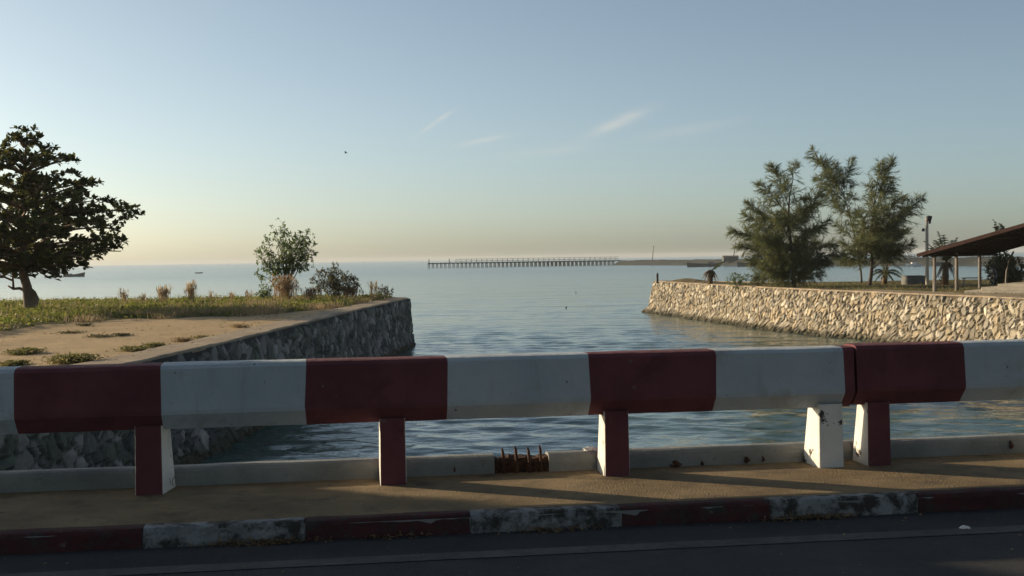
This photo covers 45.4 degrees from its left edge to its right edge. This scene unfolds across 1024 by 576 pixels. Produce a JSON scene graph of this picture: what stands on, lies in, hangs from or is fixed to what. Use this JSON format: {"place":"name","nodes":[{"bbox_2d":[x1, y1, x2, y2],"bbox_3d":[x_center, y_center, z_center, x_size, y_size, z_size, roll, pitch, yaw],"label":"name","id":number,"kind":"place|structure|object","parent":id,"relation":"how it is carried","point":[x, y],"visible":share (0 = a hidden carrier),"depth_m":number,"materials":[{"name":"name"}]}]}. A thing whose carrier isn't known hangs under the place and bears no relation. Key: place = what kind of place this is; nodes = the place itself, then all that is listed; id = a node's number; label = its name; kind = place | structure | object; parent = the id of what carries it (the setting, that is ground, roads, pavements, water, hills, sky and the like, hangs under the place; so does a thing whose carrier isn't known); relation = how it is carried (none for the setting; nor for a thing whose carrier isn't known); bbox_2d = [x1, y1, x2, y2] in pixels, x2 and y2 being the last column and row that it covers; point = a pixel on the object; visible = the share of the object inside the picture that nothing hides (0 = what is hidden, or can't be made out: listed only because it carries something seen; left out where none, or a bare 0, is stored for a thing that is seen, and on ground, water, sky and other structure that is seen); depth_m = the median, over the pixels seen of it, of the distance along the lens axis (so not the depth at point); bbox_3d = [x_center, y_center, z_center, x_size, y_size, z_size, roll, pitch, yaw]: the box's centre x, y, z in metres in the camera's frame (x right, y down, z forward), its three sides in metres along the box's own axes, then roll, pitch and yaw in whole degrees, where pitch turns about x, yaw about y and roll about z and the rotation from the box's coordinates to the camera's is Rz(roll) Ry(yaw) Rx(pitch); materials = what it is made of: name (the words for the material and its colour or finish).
{"place":"outdoors","nodes":[
{"label":"outdoors","id":0,"kind":"place"},
{"bbox_2d":[0,296,382,366],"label":"sandy bank","id":1,"kind":"structure","parent":0,"point":[79,343],"depth_m":33.45,"materials":[{"name":"beige sand"}]},
{"bbox_2d":[0,358,34,366],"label":"weed patch","id":2,"kind":"object","parent":1,"relation":"on","point":[17,362],"visible":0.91,"depth_m":23.02,"materials":[{"name":"green plant"}]},
{"bbox_2d":[3,347,53,355],"bbox_3d":[-10.241,1.330,25.661,1.090,0.164,1.048,-1,1,0],"label":"weed patch","id":3,"kind":"object","parent":1,"relation":"on","point":[25,351],"visible":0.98,"depth_m":25.56,"materials":[{"name":"green plant"}]},
{"bbox_2d":[50,330,85,334],"bbox_3d":[-11.918,1.199,33.041,1.047,0.108,1.214,-1,1,-20],"label":"weed patch","id":4,"kind":"object","parent":1,"relation":"on","point":[71,332],"visible":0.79,"depth_m":32.99,"materials":[{"name":"green plant"}]},
{"bbox_2d":[40,351,104,364],"bbox_3d":[-8.295,1.319,23.212,1.145,0.252,1.314,-2,2,-35],"label":"weed patch","id":5,"kind":"object","parent":1,"relation":"on","point":[69,358],"visible":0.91,"depth_m":22.97,"materials":[{"name":"green plant"}]},
{"bbox_2d":[0,124,145,308],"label":"almond tree","id":6,"kind":"object","parent":1,"relation":"on","point":[24,253],"visible":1,"depth_m":46.46,"materials":[{"name":"green plant"}]},
{"bbox_2d":[76,323,98,326],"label":"weed patch","id":7,"kind":"object","parent":1,"relation":"on","point":[84,324],"visible":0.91,"depth_m":36.58,"materials":[{"name":"green plant"}]},
{"bbox_2d":[83,333,118,337],"bbox_3d":[-10.487,1.221,31.120,0.913,0.112,0.972,-2,2,-32],"label":"weed patch","id":8,"kind":"object","parent":1,"relation":"on","point":[97,335],"visible":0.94,"depth_m":31.10,"materials":[{"name":"green plant"}]},
{"bbox_2d":[111,332,133,335],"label":"weed patch","id":9,"kind":"object","parent":1,"relation":"on","point":[121,334],"visible":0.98,"depth_m":31.56,"materials":[{"name":"green plant"}]},
{"bbox_2d":[117,288,128,302],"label":"grass tuft","id":10,"kind":"object","parent":1,"relation":"on","point":[123,296],"visible":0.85,"depth_m":52.63,"materials":[{"name":"beige plant"}]},
{"bbox_2d":[113,345,155,351],"bbox_3d":[-7.933,1.279,25.892,0.861,0.129,0.897,0,1,17],"label":"weed patch","id":11,"kind":"object","parent":1,"relation":"on","point":[134,348],"visible":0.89,"depth_m":25.77,"materials":[{"name":"green plant"}]},
{"bbox_2d":[137,292,146,304],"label":"grass tuft","id":12,"kind":"object","parent":1,"relation":"on","point":[142,297],"visible":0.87,"depth_m":52.38,"materials":[{"name":"beige plant"}]},
{"bbox_2d":[141,342,169,347],"bbox_3d":[-7.840,1.256,26.925,0.632,0.134,0.741,-1,1,0],"label":"weed patch","id":13,"kind":"object","parent":1,"relation":"on","point":[157,344],"visible":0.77,"depth_m":26.83,"materials":[{"name":"green plant"}]},
{"bbox_2d":[155,284,171,303],"bbox_3d":[-14.790,0.266,51.921,0.751,0.923,0.774,-1,1,0],"label":"grass tuft","id":14,"kind":"object","parent":1,"relation":"on","point":[162,295],"visible":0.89,"depth_m":51.86,"materials":[{"name":"beige plant"}]},
{"bbox_2d":[169,337,198,341],"bbox_3d":[-7.740,1.221,28.953,0.665,0.155,0.836,0,2,23],"label":"weed patch","id":15,"kind":"object","parent":1,"relation":"on","point":[183,339],"visible":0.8,"depth_m":28.84,"materials":[{"name":"green plant"}]},
{"bbox_2d":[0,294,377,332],"bbox_3d":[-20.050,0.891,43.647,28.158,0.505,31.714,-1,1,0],"label":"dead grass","id":16,"kind":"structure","parent":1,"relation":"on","point":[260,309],"depth_m":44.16,"materials":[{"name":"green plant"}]},
{"bbox_2d":[183,280,198,301],"bbox_3d":[-13.485,0.176,51.385,0.702,1.090,0.785,-2,2,-29],"label":"grass tuft","id":17,"kind":"object","parent":1,"relation":"on","point":[190,288],"visible":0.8,"depth_m":51.32,"materials":[{"name":"beige plant"}]},
{"bbox_2d":[0,291,394,330],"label":"creeping grass","id":18,"kind":"structure","parent":1,"relation":"on","point":[10,319],"depth_m":47.20,"materials":[{"name":"green plant"}]},
{"bbox_2d":[190,335,213,338],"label":"weed patch","id":19,"kind":"object","parent":1,"relation":"on","point":[200,336],"visible":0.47,"depth_m":29.94,"materials":[{"name":"green plant"}]},
{"bbox_2d":[229,292,235,300],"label":"grass tuft","id":20,"kind":"object","parent":1,"relation":"on","point":[230,295],"visible":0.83,"depth_m":52.96,"materials":[{"name":"beige plant"}]},
{"bbox_2d":[221,323,256,327],"bbox_3d":[-7.705,1.066,34.619,0.960,0.155,0.954,0,2,26],"label":"weed patch","id":21,"kind":"object","parent":1,"relation":"on","point":[240,325],"visible":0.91,"depth_m":34.49,"materials":[{"name":"green plant"}]},
{"bbox_2d":[245,290,252,299],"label":"grass tuft","id":22,"kind":"object","parent":1,"relation":"on","point":[248,295],"visible":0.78,"depth_m":52.61,"materials":[{"name":"beige plant"}]},
{"bbox_2d":[254,283,275,299],"bbox_3d":[-10.455,0.272,52.186,0.954,0.958,0.792,0,2,35],"label":"bush","id":23,"kind":"object","parent":1,"relation":"on","point":[263,292],"visible":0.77,"depth_m":52.11,"materials":[{"name":"green plant"}]},
{"bbox_2d":[264,273,299,299],"bbox_3d":[-10.036,-0.029,53.524,1.612,1.293,1.888,-1,1,-18],"label":"grass tuft","id":24,"kind":"object","parent":1,"relation":"on","point":[288,288],"visible":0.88,"depth_m":53.30,"materials":[{"name":"beige plant"}]},
{"bbox_2d":[253,218,317,293],"bbox_3d":[-11.070,-1.504,60.231,3.140,3.929,2.319,0,2,30],"label":"tree","id":25,"kind":"object","parent":1,"relation":"on","point":[290,260],"visible":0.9,"depth_m":59.93,"materials":[{"name":"green plant"}]},
{"bbox_2d":[299,286,321,299],"bbox_3d":[-8.762,0.237,53.088,0.935,0.745,1.017,-1,1,-16],"label":"grass tuft","id":26,"kind":"object","parent":1,"relation":"on","point":[311,292],"visible":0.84,"depth_m":52.95,"materials":[{"name":"plant"}]},
{"bbox_2d":[308,262,361,298],"bbox_3d":[-8.003,-0.342,55.813,2.168,1.802,2.234,-2,2,-43],"label":"bush","id":27,"kind":"object","parent":1,"relation":"on","point":[336,286],"visible":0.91,"depth_m":55.71,"materials":[{"name":"green plant"}]},
{"bbox_2d":[343,286,363,297],"bbox_3d":[-7.295,0.196,55.547,1.054,0.664,1.154,-1,1,0],"label":"grass tuft","id":28,"kind":"object","parent":1,"relation":"on","point":[349,291],"visible":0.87,"depth_m":55.47,"materials":[{"name":"plant"}]},
{"bbox_2d":[367,280,378,297],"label":"grass tuft","id":29,"kind":"object","parent":1,"relation":"on","point":[375,286],"visible":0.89,"depth_m":56.00,"materials":[{"name":"beige plant"}]},
{"bbox_2d":[375,284,393,298],"bbox_3d":[-5.863,0.222,56.485,0.977,0.846,0.703,-1,1,0],"label":"bush","id":30,"kind":"object","parent":1,"relation":"on","point":[387,293],"visible":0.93,"depth_m":56.45,"materials":[{"name":"green plant"}]},
{"bbox_2d":[6,315,1021,572],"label":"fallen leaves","id":31,"kind":"object","parent":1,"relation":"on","point":[428,477],"visible":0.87,"depth_m":9.15,"materials":[{"name":"brown plant"}]},
{"bbox_2d":[0,252,1023,463],"bbox_3d":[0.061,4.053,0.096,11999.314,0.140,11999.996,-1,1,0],"label":"sea","id":32,"kind":"structure","parent":0,"point":[464,310],"depth_m":65.70,"materials":[{"name":"teal liquid"}]},
{"bbox_2d":[63,272,84,276],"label":"fishing boat","id":33,"kind":"object","parent":32,"relation":"on","point":[77,275],"visible":0.76,"depth_m":424.11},
{"bbox_2d":[0,297,415,470],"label":"sea wall","id":34,"kind":"structure","parent":32,"relation":"in","point":[382,328],"depth_m":27.87,"materials":[{"name":"grey stone"}]},
{"bbox_2d":[428,257,619,267],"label":"pier","id":35,"kind":"structure","parent":32,"relation":"in","point":[559,261],"depth_m":614.78,"materials":[{"name":"concrete"}]},
{"bbox_2d":[687,262,720,266],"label":"moored boat","id":36,"kind":"object","parent":32,"relation":"on","point":[710,264],"visible":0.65,"depth_m":445.90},
{"bbox_2d":[737,262,763,266],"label":"moored boat","id":37,"kind":"object","parent":32,"relation":"on","point":[740,264],"visible":0.37,"depth_m":429.13,"materials":[{"name":"grey"}]},
{"bbox_2d":[614,256,1023,265],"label":"breakwater","id":38,"kind":"object","parent":32,"relation":"in","point":[967,261],"visible":0.45,"depth_m":400.04,"materials":[{"name":"grey stone"}]},
{"bbox_2d":[722,255,738,260],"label":"shed","id":39,"kind":"structure","parent":38,"relation":"on","point":[731,258],"depth_m":478.58,"materials":[{"name":"grey concrete"}]},
{"bbox_2d":[641,279,1023,341],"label":"sea wall","id":40,"kind":"structure","parent":32,"relation":"in","point":[879,316],"depth_m":58.46,"materials":[{"name":"stone"}]},
{"bbox_2d":[702,261,724,284],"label":"palm","id":41,"kind":"object","parent":40,"relation":"on","point":[711,275],"visible":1,"depth_m":77.10,"materials":[{"name":"green plant"}]},
{"bbox_2d":[724,272,749,288],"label":"bush","id":42,"kind":"object","parent":40,"relation":"on","point":[735,281],"visible":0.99,"depth_m":71.68,"materials":[{"name":"green plant"}]},
{"bbox_2d":[906,262,920,266],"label":"motor boat","id":43,"kind":"object","parent":32,"relation":"on","point":[912,264],"visible":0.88,"depth_m":353.84,"materials":[{"name":"white plastic"}]},
{"bbox_2d":[0,508,1023,575],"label":"road","id":44,"kind":"structure","parent":0,"point":[987,554],"depth_m":7.08,"materials":[{"name":"grey asphalt"}]},
{"bbox_2d":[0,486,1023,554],"bbox_3d":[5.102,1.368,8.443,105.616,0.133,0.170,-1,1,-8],"label":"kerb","id":45,"kind":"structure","parent":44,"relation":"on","point":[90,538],"depth_m":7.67,"materials":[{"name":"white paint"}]},
{"bbox_2d":[0,525,1023,575],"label":"road line","id":46,"kind":"object","parent":44,"relation":"on","point":[483,554],"visible":1,"depth_m":7.10,"materials":[{"name":"paint"}]},
{"bbox_2d":[188,510,880,547],"bbox_3d":[0.289,1.506,7.652,4.525,0.100,0.182,-1,1,-8],"label":"gutter debris","id":47,"kind":"object","parent":44,"relation":"on","point":[263,541],"visible":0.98,"depth_m":7.60,"materials":[{"name":"brown plant"}]},
{"bbox_2d":[959,525,970,528],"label":"litter","id":48,"kind":"object","parent":44,"relation":"on","point":[964,527],"visible":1,"depth_m":7.54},
{"bbox_2d":[0,453,1023,529],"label":"sidewalk","id":49,"kind":"structure","parent":0,"point":[122,506],"depth_m":8.42,"materials":[{"name":"concrete"}]},
{"bbox_2d":[0,345,854,494],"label":"guard rail","id":50,"kind":"object","parent":49,"relation":"on","point":[151,404],"visible":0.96,"depth_m":8.72,"materials":[{"name":"white paint"}]},
{"bbox_2d":[844,339,1023,465],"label":"guard rail","id":51,"kind":"object","parent":49,"relation":"on","point":[886,374],"visible":0.94,"depth_m":9.23,"materials":[{"name":"white paint"}]},
{"bbox_2d":[0,0,1023,265],"label":"sky","id":52,"kind":"structure","parent":0,"point":[466,129],"materials":[{"name":"blue"}]},
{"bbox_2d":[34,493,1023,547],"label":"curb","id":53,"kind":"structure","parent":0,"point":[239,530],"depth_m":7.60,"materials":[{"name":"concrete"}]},
{"bbox_2d":[0,433,1023,492],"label":"wall","id":54,"kind":"structure","parent":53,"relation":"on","point":[43,480],"depth_m":9.10,"materials":[{"name":"concrete"}]},
{"bbox_2d":[582,446,597,450],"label":"litter","id":55,"kind":"object","parent":54,"relation":"on","point":[589,448],"visible":1,"depth_m":9.27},
{"bbox_2d":[671,278,759,283],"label":"spit ground","id":56,"kind":"structure","parent":0,"point":[691,280],"depth_m":84.05,"materials":[{"name":"green soil"}]},
{"bbox_2d":[723,279,1023,296],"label":"grassy bank","id":57,"kind":"structure","parent":0,"point":[938,284],"depth_m":66.85,"materials":[{"name":"green plant"}]},
{"bbox_2d":[748,275,765,286],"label":"bush","id":58,"kind":"object","parent":57,"relation":"on","point":[754,282],"visible":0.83,"depth_m":69.50,"materials":[{"name":"green plant"}]},
{"bbox_2d":[724,158,847,287],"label":"casuarina tree","id":59,"kind":"object","parent":57,"relation":"on","point":[779,265],"visible":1,"depth_m":68.05,"materials":[{"name":"green plant"}]},
{"bbox_2d":[803,144,867,282],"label":"casuarina tree","id":60,"kind":"object","parent":57,"relation":"on","point":[830,174],"visible":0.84,"depth_m":74.77,"materials":[{"name":"green plant"}]},
{"bbox_2d":[839,153,929,284],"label":"casuarina tree","id":61,"kind":"object","parent":57,"relation":"on","point":[871,241],"visible":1,"depth_m":69.60,"materials":[{"name":"green plant"}]},
{"bbox_2d":[873,262,900,284],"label":"palm","id":62,"kind":"object","parent":57,"relation":"on","point":[884,279],"visible":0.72,"depth_m":72.18,"materials":[{"name":"green plant"}]},
{"bbox_2d":[901,275,924,284],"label":"tank","id":63,"kind":"object","parent":57,"relation":"on","point":[912,279],"visible":0.81,"depth_m":69.37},
{"bbox_2d":[922,215,931,284],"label":"lamp pole","id":64,"kind":"object","parent":57,"relation":"on","point":[929,219],"visible":0.96,"depth_m":68.06,"materials":[{"name":"metal"}]},
{"bbox_2d":[928,231,959,284],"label":"palm","id":65,"kind":"object","parent":57,"relation":"on","point":[946,265],"visible":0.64,"depth_m":67.53,"materials":[{"name":"green plant"}]},
{"bbox_2d":[916,223,1023,291],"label":"shelter","id":66,"kind":"object","parent":57,"relation":"on","point":[998,241],"visible":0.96,"depth_m":55.89,"materials":[{"name":"brown wood"}]},
{"bbox_2d":[961,277,982,286],"bbox_3d":[24.220,-0.302,64.462,1.000,0.506,0.340,-1,1,0],"label":"bench","id":67,"kind":"object","parent":57,"relation":"on","point":[964,278],"visible":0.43,"depth_m":64.32,"materials":[{"name":"grey concrete"}]},
{"bbox_2d":[988,262,997,284],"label":"scooter","id":68,"kind":"object","parent":57,"relation":"on","point":[993,276],"visible":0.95,"depth_m":65.64,"materials":[{"name":"metal"}]},
{"bbox_2d":[965,282,1023,293],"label":"steps","id":69,"kind":"structure","parent":57,"relation":"on","point":[1011,288],"depth_m":52.74,"materials":[{"name":"concrete"}]},
{"bbox_2d":[981,219,1023,283],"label":"sapling","id":70,"kind":"object","parent":57,"relation":"on","point":[1014,274],"visible":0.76,"depth_m":68.01,"materials":[{"name":"green plant"}]},
{"bbox_2d":[861,289,1023,296],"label":"path","id":71,"kind":"structure","parent":0,"point":[1011,295],"depth_m":52.54,"materials":[{"name":"concrete"}]}
]}

